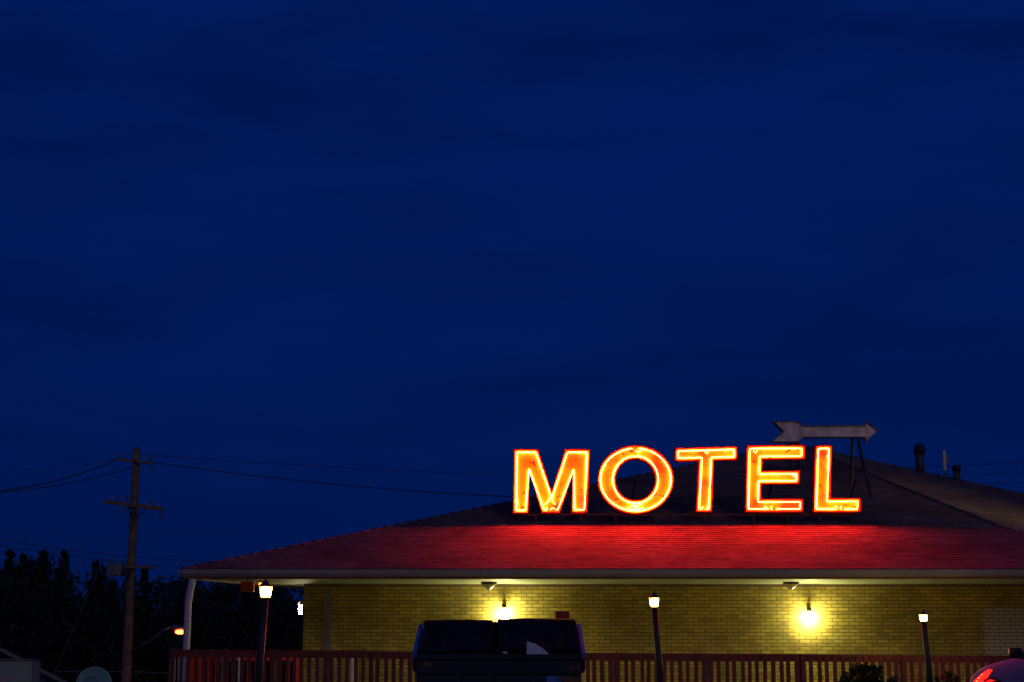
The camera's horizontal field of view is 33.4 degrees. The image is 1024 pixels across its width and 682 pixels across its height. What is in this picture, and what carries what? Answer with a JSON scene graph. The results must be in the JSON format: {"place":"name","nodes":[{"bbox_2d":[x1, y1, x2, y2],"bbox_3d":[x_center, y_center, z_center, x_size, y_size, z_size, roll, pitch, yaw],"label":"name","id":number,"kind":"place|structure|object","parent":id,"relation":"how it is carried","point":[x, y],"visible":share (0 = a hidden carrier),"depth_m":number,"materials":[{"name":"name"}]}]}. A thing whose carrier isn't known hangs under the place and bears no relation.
{"place":"outdoors","nodes":[
{"label":"outdoors","id":0,"kind":"place"},
{"bbox_2d":[0,0,1023,632],"label":"sky","id":1,"kind":"structure","parent":0,"point":[453,237],"materials":[{"name":"blue"}]},
{"bbox_3d":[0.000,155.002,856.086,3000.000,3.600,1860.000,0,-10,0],"label":"ground","id":2,"kind":"structure","parent":0,"visible":0},
{"bbox_2d":[0,547,27,645],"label":"tree","id":3,"kind":"object","parent":2,"relation":"on","point":[10,554],"visible":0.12,"depth_m":83.28,"materials":[{"name":"green plant"}]},
{"bbox_2d":[0,659,41,681],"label":"utility cabinet","id":4,"kind":"object","parent":2,"relation":"on","point":[19,670],"visible":1,"depth_m":37.32,"materials":[{"name":"grey metal"}]},
{"bbox_2d":[16,552,27,611],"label":"tree","id":5,"kind":"object","parent":2,"relation":"on","point":[22,557],"visible":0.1,"depth_m":87.29,"materials":[{"name":"green plant"}]},
{"bbox_2d":[0,563,54,658],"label":"tree","id":6,"kind":"object","parent":2,"relation":"on","point":[8,604],"visible":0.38,"depth_m":78.22,"materials":[{"name":"green plant"}]},
{"bbox_2d":[0,647,66,681],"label":"shed","id":7,"kind":"structure","parent":2,"relation":"on","point":[45,676],"depth_m":41.32,"materials":[{"name":"grey"}]},
{"bbox_2d":[55,671,168,672],"bbox_3d":[-10.055,8.386,43.199,3.047,0.053,0.024,0,-10,0],"label":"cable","id":8,"kind":"object","parent":7,"relation":"attached to","point":[115,671],"visible":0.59,"depth_m":43.19,"materials":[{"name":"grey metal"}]},
{"bbox_2d":[0,553,79,666],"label":"tree","id":9,"kind":"object","parent":2,"relation":"on","point":[31,564],"visible":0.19,"depth_m":80.93,"materials":[{"name":"green plant"}]},
{"bbox_2d":[37,549,53,623],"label":"tree","id":10,"kind":"object","parent":2,"relation":"on","point":[41,552],"visible":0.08,"depth_m":89.22,"materials":[{"name":"green plant"}]},
{"bbox_2d":[0,576,112,681],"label":"tree","id":11,"kind":"object","parent":2,"relation":"on","point":[25,650],"visible":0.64,"depth_m":76.49,"materials":[{"name":"green plant"}]},
{"bbox_2d":[47,549,71,627],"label":"tree","id":12,"kind":"object","parent":2,"relation":"on","point":[63,553],"visible":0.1,"depth_m":85.25,"materials":[{"name":"green plant"}]},
{"bbox_2d":[41,560,122,673],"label":"tree","id":13,"kind":"object","parent":2,"relation":"on","point":[100,575],"visible":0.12,"depth_m":83.08,"materials":[{"name":"green plant"}]},
{"bbox_2d":[32,593,139,681],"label":"tree","id":14,"kind":"object","parent":2,"relation":"on","point":[109,658],"visible":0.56,"depth_m":76.18,"materials":[{"name":"green plant"}]},
{"bbox_2d":[76,666,111,681],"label":"satellite dish","id":15,"kind":"object","parent":2,"relation":"on","point":[94,674],"visible":1,"depth_m":39.24,"materials":[{"name":"paint"}]},
{"bbox_2d":[85,561,105,630],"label":"tree","id":16,"kind":"object","parent":2,"relation":"on","point":[94,564],"visible":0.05,"depth_m":87.16,"materials":[{"name":"green plant"}]},
{"bbox_2d":[74,577,148,678],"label":"tree","id":17,"kind":"object","parent":2,"relation":"on","point":[107,594],"visible":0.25,"depth_m":82.67,"materials":[{"name":"green plant"}]},
{"bbox_2d":[84,576,149,679],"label":"tree","id":18,"kind":"object","parent":2,"relation":"on","point":[124,583],"visible":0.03,"depth_m":91.14,"materials":[{"name":"green plant"}]},
{"bbox_2d":[104,447,162,681],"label":"utility pole","id":19,"kind":"object","parent":2,"relation":"on","point":[121,569],"visible":1,"depth_m":59.37,"materials":[{"name":"brown wood"}]},
{"bbox_2d":[0,459,116,490],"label":"power line","id":20,"kind":"object","parent":19,"relation":"attached to","point":[58,479],"visible":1,"depth_m":59.22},
{"bbox_2d":[0,467,131,492],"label":"power line","id":21,"kind":"object","parent":19,"relation":"attached to","point":[65,483],"visible":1,"depth_m":59.17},
{"bbox_2d":[3,454,131,469],"bbox_3d":[-17.682,4.570,65.205,0.015,0.805,13.362,9,-13,-41],"label":"power line","id":22,"kind":"object","parent":19,"relation":"attached to","point":[66,467],"visible":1,"depth_m":64.25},
{"bbox_2d":[53,564,100,674],"bbox_3d":[-14.799,9.688,57.546,0.040,4.401,2.902,-4,-11,20],"label":"guy wire","id":23,"kind":"object","parent":19,"relation":"attached to","point":[77,619],"visible":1,"depth_m":57.80,"materials":[{"name":"metal"}]},
{"bbox_2d":[0,545,183,566],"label":"power line","id":24,"kind":"object","parent":19,"relation":"attached to","point":[90,558],"visible":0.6,"depth_m":64.02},
{"bbox_2d":[0,539,209,561],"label":"power line","id":25,"kind":"object","parent":19,"relation":"attached to","point":[102,553],"visible":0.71,"depth_m":61.97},
{"bbox_2d":[130,625,182,652],"bbox_3d":[-12.193,10.234,58.560,2.078,0.952,0.346,-3,-10,15],"label":"street lamp","id":26,"kind":"object","parent":19,"relation":"attached to","point":[179,628],"visible":0.84,"depth_m":58.42,"materials":[{"name":"grey metal"}]},
{"bbox_2d":[152,462,512,496],"bbox_3d":[1.073,5.671,66.941,30.916,0.994,0.033,5,-11,-27],"label":"power line","id":27,"kind":"object","parent":19,"relation":"attached to","point":[328,483],"visible":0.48,"depth_m":62.85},
{"bbox_2d":[142,454,1023,477],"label":"power line","id":28,"kind":"object","parent":19,"relation":"attached to","point":[423,471],"visible":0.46,"depth_m":63.38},
{"bbox_2d":[104,602,183,681],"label":"tree","id":29,"kind":"object","parent":2,"relation":"on","point":[148,654],"visible":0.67,"depth_m":77.31,"materials":[{"name":"green plant"}]},
{"bbox_2d":[134,564,158,678],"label":"tree","id":30,"kind":"object","parent":2,"relation":"on","point":[143,579],"visible":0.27,"depth_m":84.89,"materials":[{"name":"green plant"}]},
{"bbox_2d":[121,575,199,681],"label":"tree","id":31,"kind":"object","parent":2,"relation":"on","point":[155,594],"visible":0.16,"depth_m":82.73,"materials":[{"name":"green plant"}]},
{"bbox_2d":[149,573,212,639],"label":"tree","id":32,"kind":"object","parent":2,"relation":"on","point":[177,584],"visible":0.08,"depth_m":86.97,"materials":[{"name":"green plant"}]},
{"bbox_2d":[144,581,257,681],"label":"tree","id":33,"kind":"object","parent":2,"relation":"on","point":[217,589],"visible":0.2,"depth_m":82.42,"materials":[{"name":"green plant"}]},
{"bbox_2d":[160,594,271,681],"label":"tree","id":34,"kind":"object","parent":2,"relation":"on","point":[217,639],"visible":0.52,"depth_m":77.04,"materials":[{"name":"green plant"}]},
{"bbox_2d":[177,581,259,639],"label":"tree","id":35,"kind":"object","parent":2,"relation":"on","point":[228,584],"visible":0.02,"depth_m":86.28,"materials":[{"name":"green plant"}]},
{"bbox_2d":[237,657,239,681],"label":"white post","id":36,"kind":"object","parent":2,"relation":"on","point":[238,669],"depth_m":30.91,"materials":[{"name":"paint"}]},
{"bbox_2d":[189,657,298,681],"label":"fence","id":37,"kind":"object","parent":2,"relation":"on","point":[191,674],"visible":0.06,"depth_m":34.54,"materials":[{"name":"red paint"}]},
{"bbox_2d":[205,583,286,661],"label":"tree","id":38,"kind":"object","parent":2,"relation":"on","point":[235,593],"visible":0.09,"depth_m":84.05,"materials":[{"name":"green plant"}]},
{"bbox_2d":[218,585,302,661],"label":"tree","id":39,"kind":"object","parent":2,"relation":"on","point":[242,607],"visible":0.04,"depth_m":83.18,"materials":[{"name":"green plant"}]},
{"bbox_2d":[227,595,303,681],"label":"tree","id":40,"kind":"object","parent":2,"relation":"on","point":[280,613],"visible":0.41,"depth_m":77.11,"materials":[{"name":"green plant"}]},
{"bbox_2d":[168,649,366,681],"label":"picket fence","id":41,"kind":"object","parent":2,"relation":"on","point":[277,656],"visible":0.98,"depth_m":29.39,"materials":[{"name":"red wood"}]},
{"bbox_2d":[237,587,303,648],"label":"tree","id":42,"kind":"object","parent":2,"relation":"on","point":[293,590],"visible":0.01,"depth_m":86.92,"materials":[{"name":"green plant"}]},
{"bbox_2d":[351,658,353,681],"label":"white post","id":43,"kind":"object","parent":2,"relation":"on","point":[352,669],"depth_m":30.72,"materials":[{"name":"paint"}]},
{"bbox_2d":[177,444,1023,681],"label":"motel building","id":44,"kind":"structure","parent":2,"relation":"on","point":[946,553],"depth_m":32.56,"materials":[{"name":"yellow brick"}]},
{"bbox_2d":[240,580,254,591],"bbox_3d":[-4.851,4.445,31.305,0.245,0.315,0.160,0,-10,0],"label":"hanging box sign","id":45,"kind":"object","parent":44,"relation":"hanging from","point":[247,586],"visible":0.88,"depth_m":31.22,"materials":[{"name":"metal"}]},
{"bbox_2d":[297,600,303,613],"bbox_3d":[-4.062,5.130,32.907,0.138,0.275,0.100,-2,-10,14],"label":"wall lamp","id":46,"kind":"object","parent":44,"relation":"attached to","point":[300,609],"visible":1,"depth_m":32.88,"materials":[{"name":"metal"}]},
{"bbox_2d":[481,582,496,589],"bbox_3d":[-0.432,4.597,31.989,0.310,0.145,0.310,0,-10,0],"label":"ceiling light","id":47,"kind":"object","parent":44,"relation":"attached to","point":[488,585],"visible":1,"depth_m":31.90,"materials":[{"name":"metal"}]},
{"bbox_2d":[499,605,509,618],"bbox_3d":[-0.147,5.163,32.506,0.210,0.275,0.210,0,-10,0],"label":"wall lamp","id":48,"kind":"object","parent":44,"relation":"attached to","point":[504,613],"visible":0.93,"depth_m":32.43,"materials":[{"name":"glass"}]},
{"bbox_2d":[506,445,861,524],"bbox_3d":[3.409,2.966,34.389,7.043,1.610,1.360,0,-10,0],"label":"motel sign","id":49,"kind":"object","parent":44,"relation":"on","point":[574,462],"visible":1,"depth_m":33.81,"materials":[{"name":"metal"}]},
{"bbox_2d":[783,582,798,589],"bbox_3d":[5.233,4.597,31.989,0.310,0.145,0.310,0,-10,0],"label":"ceiling light","id":50,"kind":"object","parent":44,"relation":"attached to","point":[790,585],"visible":1,"depth_m":31.90,"materials":[{"name":"metal"}]},
{"bbox_2d":[804,608,814,622],"bbox_3d":[5.670,5.227,32.495,0.210,0.275,0.210,0,-10,0],"label":"wall lamp","id":51,"kind":"object","parent":44,"relation":"attached to","point":[809,617],"visible":1,"depth_m":32.43,"materials":[{"name":"glass"}]},
{"bbox_2d":[770,420,878,498],"bbox_3d":[6.819,2.553,36.589,2.361,1.870,1.397,0,-10,0],"label":"arrow sign","id":52,"kind":"object","parent":44,"relation":"on","point":[793,432],"visible":1,"depth_m":37.22,"materials":[{"name":"white metal"}]},
{"bbox_2d":[913,444,924,472],"bbox_3d":[9.774,2.852,40.906,0.278,0.778,0.271,0,-10,0],"label":"roof vent pipe","id":53,"kind":"object","parent":44,"relation":"on","point":[919,451],"visible":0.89,"depth_m":40.82,"materials":[{"name":"black metal"}]},
{"bbox_2d":[942,451,948,476],"bbox_3d":[10.401,2.969,40.910,0.148,0.683,0.075,0,-10,0],"label":"antenna","id":54,"kind":"object","parent":44,"relation":"on","point":[945,459],"visible":0.96,"depth_m":40.90,"materials":[{"name":"grey metal"}]},
{"bbox_2d":[952,465,960,480],"bbox_3d":[10.624,3.189,40.780,0.214,0.465,0.208,0,-10,0],"label":"roof vent pipe","id":55,"kind":"object","parent":44,"relation":"on","point":[956,469],"visible":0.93,"depth_m":40.72,"materials":[{"name":"black metal"}]},
{"bbox_2d":[838,661,901,681],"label":"round bush","id":56,"kind":"object","parent":2,"relation":"on","point":[860,672],"visible":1,"depth_m":27.91,"materials":[{"name":"green plant"}]},
{"bbox_2d":[919,609,932,681],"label":"post lamp","id":57,"kind":"object","parent":2,"relation":"on","point":[923,615],"visible":1,"depth_m":28.71,"materials":[{"name":"black metal"}]},
{"bbox_2d":[934,670,961,681],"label":"rose bush","id":58,"kind":"object","parent":2,"relation":"on","point":[946,676],"visible":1,"depth_m":28.07,"materials":[{"name":"green plant"}]},
{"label":"walkway","id":59,"kind":"structure","parent":2,"relation":"on","visible":0},
{"bbox_2d":[367,651,1012,681],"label":"picket railing","id":60,"kind":"object","parent":59,"relation":"on","point":[801,660],"visible":0.59,"depth_m":29.88,"materials":[{"name":"red wood"}]},
{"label":"parking lot","id":61,"kind":"structure","parent":0,"visible":0},
{"bbox_2d":[255,578,272,681],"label":"post lamp","id":62,"kind":"object","parent":61,"relation":"on","point":[265,588],"visible":1,"depth_m":23.64,"materials":[{"name":"black metal"}]},
{"bbox_2d":[412,618,585,681],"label":"dumpster","id":63,"kind":"object","parent":61,"relation":"on","point":[460,650],"visible":0.99,"depth_m":19.72,"materials":[{"name":"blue metal"}]},
{"bbox_2d":[527,642,547,653],"bbox_3d":[0.297,3.534,19.656,0.260,0.147,0.062,0,-10,0],"label":"cardboard sheet","id":64,"kind":"object","parent":63,"relation":"in","point":[533,648],"visible":1,"depth_m":19.64,"materials":[{"name":"paper"}]},
{"bbox_2d":[555,612,569,618],"bbox_3d":[0.622,3.377,21.023,0.185,0.086,0.110,0,-10,0],"label":"red box","id":65,"kind":"object","parent":63,"relation":"on","point":[562,615],"visible":1,"depth_m":20.97,"materials":[{"name":"plastic"}]},
{"bbox_2d":[648,590,663,681],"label":"post lamp","id":66,"kind":"object","parent":61,"relation":"on","point":[654,598],"visible":1,"depth_m":26.58,"materials":[{"name":"black metal"}]},
{"bbox_2d":[970,648,1023,681],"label":"parked car","id":67,"kind":"object","parent":61,"relation":"on","point":[1010,670],"visible":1,"depth_m":24.92,"materials":[{"name":"red paint"}]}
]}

